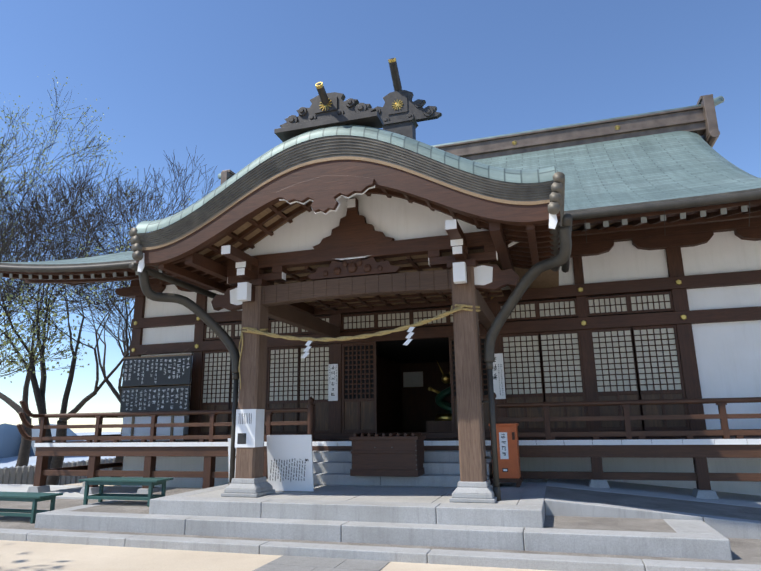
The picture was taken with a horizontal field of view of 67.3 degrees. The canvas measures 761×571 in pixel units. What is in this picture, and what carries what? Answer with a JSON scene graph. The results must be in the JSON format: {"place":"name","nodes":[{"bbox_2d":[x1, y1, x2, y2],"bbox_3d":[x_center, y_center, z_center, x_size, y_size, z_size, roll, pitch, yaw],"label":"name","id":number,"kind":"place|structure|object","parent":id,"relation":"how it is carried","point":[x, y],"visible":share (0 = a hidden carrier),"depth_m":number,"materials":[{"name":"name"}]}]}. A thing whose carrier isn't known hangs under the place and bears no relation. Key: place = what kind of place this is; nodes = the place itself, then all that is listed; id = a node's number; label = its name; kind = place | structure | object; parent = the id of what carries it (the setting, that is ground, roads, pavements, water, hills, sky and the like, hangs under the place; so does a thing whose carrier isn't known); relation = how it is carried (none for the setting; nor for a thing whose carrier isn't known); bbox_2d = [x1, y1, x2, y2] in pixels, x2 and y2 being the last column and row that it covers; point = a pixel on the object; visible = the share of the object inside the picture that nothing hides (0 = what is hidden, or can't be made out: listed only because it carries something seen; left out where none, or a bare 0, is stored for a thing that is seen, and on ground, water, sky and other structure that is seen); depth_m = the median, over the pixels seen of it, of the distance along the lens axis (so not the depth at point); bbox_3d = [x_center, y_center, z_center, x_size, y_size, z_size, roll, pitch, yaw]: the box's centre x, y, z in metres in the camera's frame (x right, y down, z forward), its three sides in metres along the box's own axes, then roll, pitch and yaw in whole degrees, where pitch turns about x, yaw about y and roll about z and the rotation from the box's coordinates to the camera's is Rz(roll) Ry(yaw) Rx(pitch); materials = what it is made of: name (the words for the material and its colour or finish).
{"place":"outdoors","nodes":[
{"label":"outdoors","id":0,"kind":"place"},
{"bbox_2d":[0,423,82,457],"bbox_3d":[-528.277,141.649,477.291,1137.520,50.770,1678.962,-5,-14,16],"label":"hills","id":1,"kind":"structure","parent":0,"point":[10,438],"depth_m":615.05,"materials":[{"name":"blue"}]},
{"bbox_2d":[0,432,120,467],"bbox_3d":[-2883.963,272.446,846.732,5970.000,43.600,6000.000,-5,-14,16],"label":"land","id":2,"kind":"structure","parent":0,"point":[8,462],"depth_m":565.38,"materials":[{"name":"white snow"}]},
{"bbox_2d":[121,416,184,440],"bbox_3d":[-5.291,3.298,13.274,1.680,0.580,0.015,-5,-14,16],"label":"name board stand","id":3,"kind":"object","parent":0,"point":[160,431],"visible":0.43,"depth_m":13.28,"materials":[{"name":"grey"}]},
{"bbox_2d":[0,482,551,570],"bbox_3d":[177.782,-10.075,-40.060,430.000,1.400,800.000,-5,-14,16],"label":"sand ground","id":4,"kind":"structure","parent":0,"point":[26,556],"depth_m":6.53,"materials":[{"name":"beige sand"}]},
{"bbox_2d":[0,212,96,382],"bbox_3d":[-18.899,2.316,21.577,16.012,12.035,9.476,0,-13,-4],"label":"tree","id":5,"kind":"object","parent":4,"relation":"on","point":[23,345],"visible":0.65,"depth_m":20.31,"materials":[{"name":"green plant"}]},
{"bbox_2d":[0,237,112,466],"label":"tree","id":6,"kind":"object","parent":4,"relation":"on","point":[24,453],"visible":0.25,"depth_m":29.84,"materials":[{"name":"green plant"}]},
{"bbox_2d":[0,458,122,484],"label":"stone fence","id":7,"kind":"object","parent":4,"relation":"on","point":[24,474],"visible":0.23,"depth_m":22.52,"materials":[{"name":"grey stone"}]},
{"bbox_2d":[0,149,130,335],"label":"tree","id":8,"kind":"object","parent":4,"relation":"on","point":[35,234],"visible":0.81,"depth_m":19.78,"materials":[{"name":"brown plant"}]},
{"bbox_2d":[1,230,134,356],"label":"tree","id":9,"kind":"object","parent":4,"relation":"on","point":[86,293],"visible":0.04,"depth_m":24.95,"materials":[{"name":"brown plant"}]},
{"bbox_2d":[13,198,189,316],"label":"tree buds","id":10,"kind":"object","parent":9,"relation":"attached to","point":[98,248],"visible":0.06,"depth_m":19.09,"materials":[{"name":"plant"}]},
{"bbox_2d":[0,71,148,253],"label":"tree","id":11,"kind":"object","parent":4,"relation":"on","point":[85,148],"visible":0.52,"depth_m":27.14,"materials":[{"name":"brown plant"}]},
{"bbox_2d":[2,191,187,403],"bbox_3d":[-13.870,1.991,29.069,10.886,15.884,13.880,4,-14,-20],"label":"tree","id":12,"kind":"object","parent":4,"relation":"on","point":[112,388],"visible":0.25,"depth_m":28.78,"materials":[{"name":"brown plant"}]},
{"bbox_2d":[0,134,190,484],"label":"tree","id":13,"kind":"object","parent":4,"relation":"on","point":[53,461],"visible":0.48,"depth_m":20.83,"materials":[{"name":"brown plant"}]},
{"bbox_2d":[1,147,216,476],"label":"tree","id":14,"kind":"object","parent":4,"relation":"on","point":[119,458],"visible":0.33,"depth_m":24.29,"materials":[{"name":"brown plant"}]},
{"bbox_2d":[0,451,760,570],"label":"stone steps","id":15,"kind":"structure","parent":4,"relation":"on","point":[502,527],"depth_m":7.14,"materials":[{"name":"grey stone"}]},
{"bbox_2d":[349,432,425,476],"bbox_3d":[0.133,2.884,9.808,1.200,0.692,0.610,-5,-14,16],"label":"offering box","id":16,"kind":"object","parent":15,"relation":"on","point":[384,458],"visible":0.96,"depth_m":9.55,"materials":[{"name":"brown wood"}]},
{"bbox_2d":[0,488,760,564],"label":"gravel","id":17,"kind":"structure","parent":4,"relation":"on","point":[745,551],"depth_m":7.13,"materials":[{"name":"grey gravel"}]},
{"bbox_2d":[0,491,62,523],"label":"bench","id":18,"kind":"object","parent":17,"relation":"on","point":[34,498],"visible":0.88,"depth_m":9.07,"materials":[{"name":"green wood"}]},
{"bbox_2d":[78,477,173,506],"bbox_3d":[-4.216,3.399,9.437,1.500,0.400,0.440,-4,-14,15],"label":"bench","id":19,"kind":"object","parent":17,"relation":"on","point":[101,496],"visible":0.9,"depth_m":9.36,"materials":[{"name":"green wood"}]},
{"bbox_2d":[185,479,526,504],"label":"paving","id":20,"kind":"structure","parent":17,"relation":"on","point":[511,493],"depth_m":8.54,"materials":[{"name":"stone"}]},
{"bbox_2d":[136,125,555,232],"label":"porch roof","id":21,"kind":"structure","parent":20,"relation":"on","point":[481,169],"depth_m":7.96,"materials":[{"name":"metal"}]},
{"bbox_2d":[182,187,375,261],"bbox_3d":[-0.580,-1.121,8.711,6.240,1.024,1.250,-5,-14,16],"label":"porch underside","id":22,"kind":"object","parent":21,"relation":"on","point":[246,225],"visible":0.04,"depth_m":9.27,"materials":[{"name":"brown wood"}]},
{"bbox_2d":[195,188,488,262],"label":"rafters","id":23,"kind":"object","parent":21,"relation":"attached to","point":[284,218],"visible":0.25,"depth_m":9.10,"materials":[{"name":"brown wood"}]},
{"bbox_2d":[136,135,553,246],"bbox_3d":[-0.796,-1.475,8.074,6.240,1.324,0.084,-5,-14,16],"label":"roof edge","id":24,"kind":"object","parent":21,"relation":"attached to","point":[320,148],"visible":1,"depth_m":8.09,"materials":[{"name":"metal"}]},
{"bbox_2d":[142,156,549,249],"bbox_3d":[-0.715,-1.249,8.284,6.240,1.069,0.480,-5,-14,16],"label":"porch strip","id":25,"kind":"object","parent":21,"relation":"attached to","point":[360,159],"visible":0.35,"depth_m":8.07,"materials":[{"name":"brown wood"}]},
{"bbox_2d":[129,172,564,271],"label":"porch rolls","id":26,"kind":"object","parent":21,"relation":"attached to","point":[556,198],"visible":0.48,"depth_m":7.60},
{"bbox_2d":[136,160,559,265],"bbox_3d":[-0.760,-1.159,8.102,6.240,1.237,0.125,-5,-14,16],"label":"bargeboard","id":27,"kind":"object","parent":21,"relation":"attached to","point":[260,199],"visible":0.92,"depth_m":8.01,"materials":[{"name":"brown wood"}]},
{"bbox_2d":[274,58,441,141],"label":"porch ornaments","id":28,"kind":"object","parent":21,"relation":"on","point":[406,117],"visible":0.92,"depth_m":8.48},
{"bbox_2d":[315,58,402,110],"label":"ornaments","id":29,"kind":"object","parent":28,"relation":"attached to","point":[397,104],"visible":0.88,"depth_m":8.41},
{"bbox_2d":[221,476,496,502],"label":"pillar bases","id":30,"kind":"object","parent":20,"relation":"on","point":[473,492],"visible":0.96,"depth_m":7.85,"materials":[{"name":"grey stone"}]},
{"bbox_2d":[235,266,486,481],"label":"porch pillars","id":31,"kind":"structure","parent":30,"relation":"on","point":[470,416],"depth_m":8.21,"materials":[{"name":"brown wood"}]},
{"bbox_2d":[238,304,480,388],"bbox_3d":[-0.407,0.966,8.697,3.879,1.106,0.506,-5,-14,16],"label":"shimenawa rope","id":32,"kind":"object","parent":31,"relation":"attached to","point":[262,331],"visible":0.92,"depth_m":8.51,"materials":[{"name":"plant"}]},
{"bbox_2d":[301,327,414,358],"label":"paper streamers","id":33,"kind":"object","parent":32,"relation":"attached to","point":[407,342],"visible":0.98,"depth_m":8.27,"materials":[{"name":"white paper"}]},
{"bbox_2d":[211,175,518,311],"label":"porch carvings","id":34,"kind":"object","parent":31,"relation":"attached to","point":[354,234],"visible":0.88,"depth_m":8.86,"materials":[{"name":"brown wood"}]},
{"bbox_2d":[262,269,494,337],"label":"porch beams","id":35,"kind":"structure","parent":31,"relation":"on","point":[277,298],"depth_m":9.02,"materials":[{"name":"brown wood"}]},
{"bbox_2d":[228,353,505,490],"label":"white boards","id":36,"kind":"object","parent":20,"relation":"on","point":[295,448],"visible":0.73,"depth_m":9.07,"materials":[{"name":"white paper"}]},
{"bbox_2d":[237,357,505,481],"bbox_3d":[0.203,2.233,10.118,3.926,2.131,3.834,-5,-14,16],"label":"sign lettering","id":37,"kind":"object","parent":36,"relation":"on","point":[241,438],"visible":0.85,"depth_m":9.03},
{"bbox_2d":[489,423,522,486],"bbox_3d":[2.071,2.792,9.457,0.480,0.990,0.440,-5,-14,16],"label":"vending box","id":38,"kind":"object","parent":20,"relation":"on","point":[512,463],"depth_m":9.26,"materials":[{"name":"brown wood"}]},
{"bbox_2d":[499,432,508,470],"bbox_3d":[2.009,2.699,9.290,0.130,0.605,0.007,-5,-14,16],"label":"sign label","id":39,"kind":"object","parent":38,"relation":"attached to","point":[502,456],"visible":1,"depth_m":9.31,"materials":[{"name":"white paper"}]},
{"bbox_2d":[27,479,718,499],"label":"foundation stones","id":40,"kind":"object","parent":17,"relation":"on","point":[704,494],"visible":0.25,"depth_m":9.49,"materials":[{"name":"stone"}]},
{"bbox_2d":[16,393,760,489],"bbox_3d":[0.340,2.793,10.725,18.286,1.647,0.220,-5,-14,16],"label":"veranda wood","id":41,"kind":"object","parent":40,"relation":"on","point":[689,451],"visible":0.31,"depth_m":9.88,"materials":[{"name":"brown wood"}]},
{"bbox_2d":[0,479,760,507],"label":"stone base","id":42,"kind":"object","parent":17,"relation":"on","point":[73,492],"visible":0.14,"depth_m":9.88,"materials":[{"name":"stone"}]},
{"bbox_2d":[545,486,760,520],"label":"ramp","id":43,"kind":"structure","parent":17,"relation":"on","point":[712,509],"depth_m":8.11,"materials":[{"name":"grey concrete"}]},
{"bbox_2d":[253,555,389,570],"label":"path","id":44,"kind":"structure","parent":0,"point":[292,563],"depth_m":6.18,"materials":[{"name":"stone"}]},
{"bbox_2d":[137,185,557,304],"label":"white porch tips","id":45,"kind":"object","parent":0,"point":[241,292],"visible":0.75,"depth_m":8.30,"materials":[{"name":"white paint"}]},
{"bbox_2d":[129,213,572,500],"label":"porch pipes","id":46,"kind":"object","parent":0,"point":[536,270],"visible":0.92,"depth_m":8.08,"materials":[{"name":"grey metal"}]},
{"bbox_2d":[153,219,559,314],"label":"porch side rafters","id":47,"kind":"object","parent":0,"point":[531,249],"visible":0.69,"depth_m":8.84,"materials":[{"name":"brown wood"}]},
{"bbox_2d":[244,194,488,255],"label":"gable wall","id":48,"kind":"structure","parent":0,"point":[395,218],"depth_m":9.19,"materials":[{"name":"white paint"}]},
{"bbox_2d":[0,0,760,432],"label":"sky","id":49,"kind":"structure","parent":0,"point":[216,79],"materials":[{"name":"blue"}]},
{"bbox_2d":[264,252,502,310],"bbox_3d":[0.127,0.028,10.803,4.040,0.050,3.580,-5,-14,16],"label":"porch ceiling grid","id":50,"kind":"object","parent":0,"point":[410,260],"visible":0.35,"depth_m":11.58,"materials":[{"name":"brown wood"}]},
{"bbox_2d":[264,249,503,309],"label":"porch ceiling","id":51,"kind":"structure","parent":0,"point":[388,259],"depth_m":9.88,"materials":[{"name":"brown wood"}]},
{"bbox_2d":[45,436,760,446],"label":"veranda floor","id":52,"kind":"structure","parent":0,"point":[565,438],"depth_m":10.62,"materials":[{"name":"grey wood"}]},
{"bbox_2d":[118,348,192,440],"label":"name board frames","id":53,"kind":"structure","parent":52,"relation":"on","point":[172,421],"depth_m":13.43,"materials":[{"name":"brown wood"}]},
{"bbox_2d":[120,355,191,411],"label":"name boards","id":54,"kind":"object","parent":53,"relation":"in","point":[163,379],"visible":0.71,"depth_m":13.47,"materials":[{"name":"black wood"}]},
{"bbox_2d":[122,358,189,409],"bbox_3d":[-5.315,2.328,13.482,1.823,1.194,0.002,-5,-14,16],"label":"board lettering","id":55,"kind":"object","parent":54,"relation":"attached to","point":[172,390],"visible":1,"depth_m":13.46},
{"bbox_2d":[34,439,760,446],"bbox_3d":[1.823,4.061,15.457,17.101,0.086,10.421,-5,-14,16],"label":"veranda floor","id":56,"kind":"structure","parent":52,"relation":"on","point":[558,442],"depth_m":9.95,"materials":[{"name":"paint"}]},
{"bbox_2d":[130,247,706,434],"bbox_3d":[0.715,1.343,12.435,14.560,3.830,0.285,-5,-14,16],"label":"framing","id":57,"kind":"object","parent":52,"relation":"on","point":[687,362],"visible":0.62,"depth_m":11.63,"materials":[{"name":"brown wood"}]},
{"bbox_2d":[115,217,760,439],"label":"horizontal beam","id":58,"kind":"structure","parent":52,"relation":"on","point":[675,236],"depth_m":11.48,"materials":[{"name":"brown wood"}]},
{"bbox_2d":[131,279,686,351],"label":"decorative gold studs","id":59,"kind":"object","parent":58,"relation":"attached to","point":[682,316],"visible":0.67,"depth_m":11.34,"materials":[{"name":"gold metal"}]},
{"bbox_2d":[426,421,452,431],"bbox_3d":[1.536,3.232,12.911,0.900,0.350,0.600,-5,-14,16],"label":"dragon pedestal","id":60,"kind":"object","parent":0,"point":[438,426],"visible":0.36,"depth_m":12.69,"materials":[{"name":"brown wood"}]},
{"bbox_2d":[435,386,451,413],"bbox_3d":[1.536,2.618,13.066,0.590,0.790,0.419,-5,-14,16],"label":"dragon body","id":61,"kind":"object","parent":60,"relation":"on","point":[441,402],"visible":0.56,"depth_m":13.02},
{"bbox_2d":[121,231,760,495],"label":"wall","id":62,"kind":"structure","parent":0,"point":[728,356],"depth_m":10.99,"materials":[{"name":"white paint"}]},
{"bbox_2d":[0,131,760,263],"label":"roof","id":63,"kind":"structure","parent":62,"relation":"on","point":[669,165],"depth_m":13.67,"materials":[{"name":"teal metal"}]},
{"bbox_2d":[0,188,760,265],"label":"copper eave","id":64,"kind":"object","parent":63,"relation":"attached to","point":[649,202],"visible":0.12,"depth_m":9.43,"materials":[{"name":"teal metal"}]},
{"bbox_2d":[0,190,760,289],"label":"eave underside","id":65,"kind":"object","parent":63,"relation":"attached to","point":[697,202],"visible":0.4,"depth_m":9.25,"materials":[{"name":"brown wood"}]},
{"bbox_2d":[0,199,760,275],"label":"eave fascia","id":66,"kind":"structure","parent":63,"relation":"attached to","point":[670,213],"depth_m":9.40,"materials":[{"name":"brown wood"}]},
{"bbox_2d":[25,211,760,282],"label":"rafter beam","id":67,"kind":"structure","parent":63,"relation":"attached to","point":[721,218],"depth_m":10.32,"materials":[{"name":"brown wood"}]},
{"bbox_2d":[304,256,558,303],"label":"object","id":68,"kind":"object","parent":63,"relation":"attached to","point":[549,278],"depth_m":10.93,"materials":[{"name":"brown wood"}]},
{"bbox_2d":[220,94,719,184],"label":"ridge","id":69,"kind":"structure","parent":63,"relation":"on","point":[701,120],"depth_m":16.59,"materials":[{"name":"brown metal"}]},
{"bbox_2d":[218,96,723,178],"bbox_3d":[1.897,-4.443,18.184,16.062,0.435,0.260,-5,-14,16],"label":"ridge cap","id":70,"kind":"object","parent":69,"relation":"on","point":[718,100],"visible":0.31,"depth_m":16.84,"materials":[{"name":"brown metal"}]},
{"bbox_2d":[512,96,723,144],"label":"ridge ornaments","id":71,"kind":"object","parent":69,"relation":"on","point":[616,128],"visible":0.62,"depth_m":16.46},
{"bbox_2d":[572,217,666,229],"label":"soffit boards","id":72,"kind":"object","parent":63,"relation":"attached to","point":[578,227],"visible":0.06,"depth_m":11.06,"materials":[{"name":"brown wood"}]},
{"bbox_2d":[0,205,747,278],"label":"rafter caps","id":73,"kind":"object","parent":72,"relation":"attached to","point":[683,215],"visible":0.31,"depth_m":9.48,"materials":[{"name":"metal"}]},
{"bbox_2d":[3,205,760,284],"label":"rafters","id":74,"kind":"object","parent":72,"relation":"attached to","point":[598,226],"visible":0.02,"depth_m":10.26,"materials":[{"name":"brown wood"}]},
{"bbox_2d":[203,294,681,402],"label":"lattice windows","id":75,"kind":"structure","parent":62,"relation":"attached to","point":[610,355],"depth_m":11.52,"materials":[{"name":"white paper"}]},
{"bbox_2d":[201,393,686,431],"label":"hall panels","id":76,"kind":"object","parent":62,"relation":"attached to","point":[351,416],"visible":0.46,"depth_m":11.38,"materials":[{"name":"brown wood"}]},
{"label":"room floor","id":77,"kind":"structure","parent":0,"visible":0},
{"bbox_2d":[377,355,450,432],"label":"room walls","id":78,"kind":"structure","parent":77,"relation":"on","point":[401,408],"depth_m":16.96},
{"bbox_2d":[403,371,422,386],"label":"room papers","id":79,"kind":"object","parent":78,"relation":"attached to","point":[412,379],"visible":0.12,"depth_m":17.20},
{"bbox_2d":[428,362,451,420],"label":"ornaments","id":80,"kind":"object","parent":77,"relation":"on","point":[445,378],"visible":0.62,"depth_m":12.95}
]}

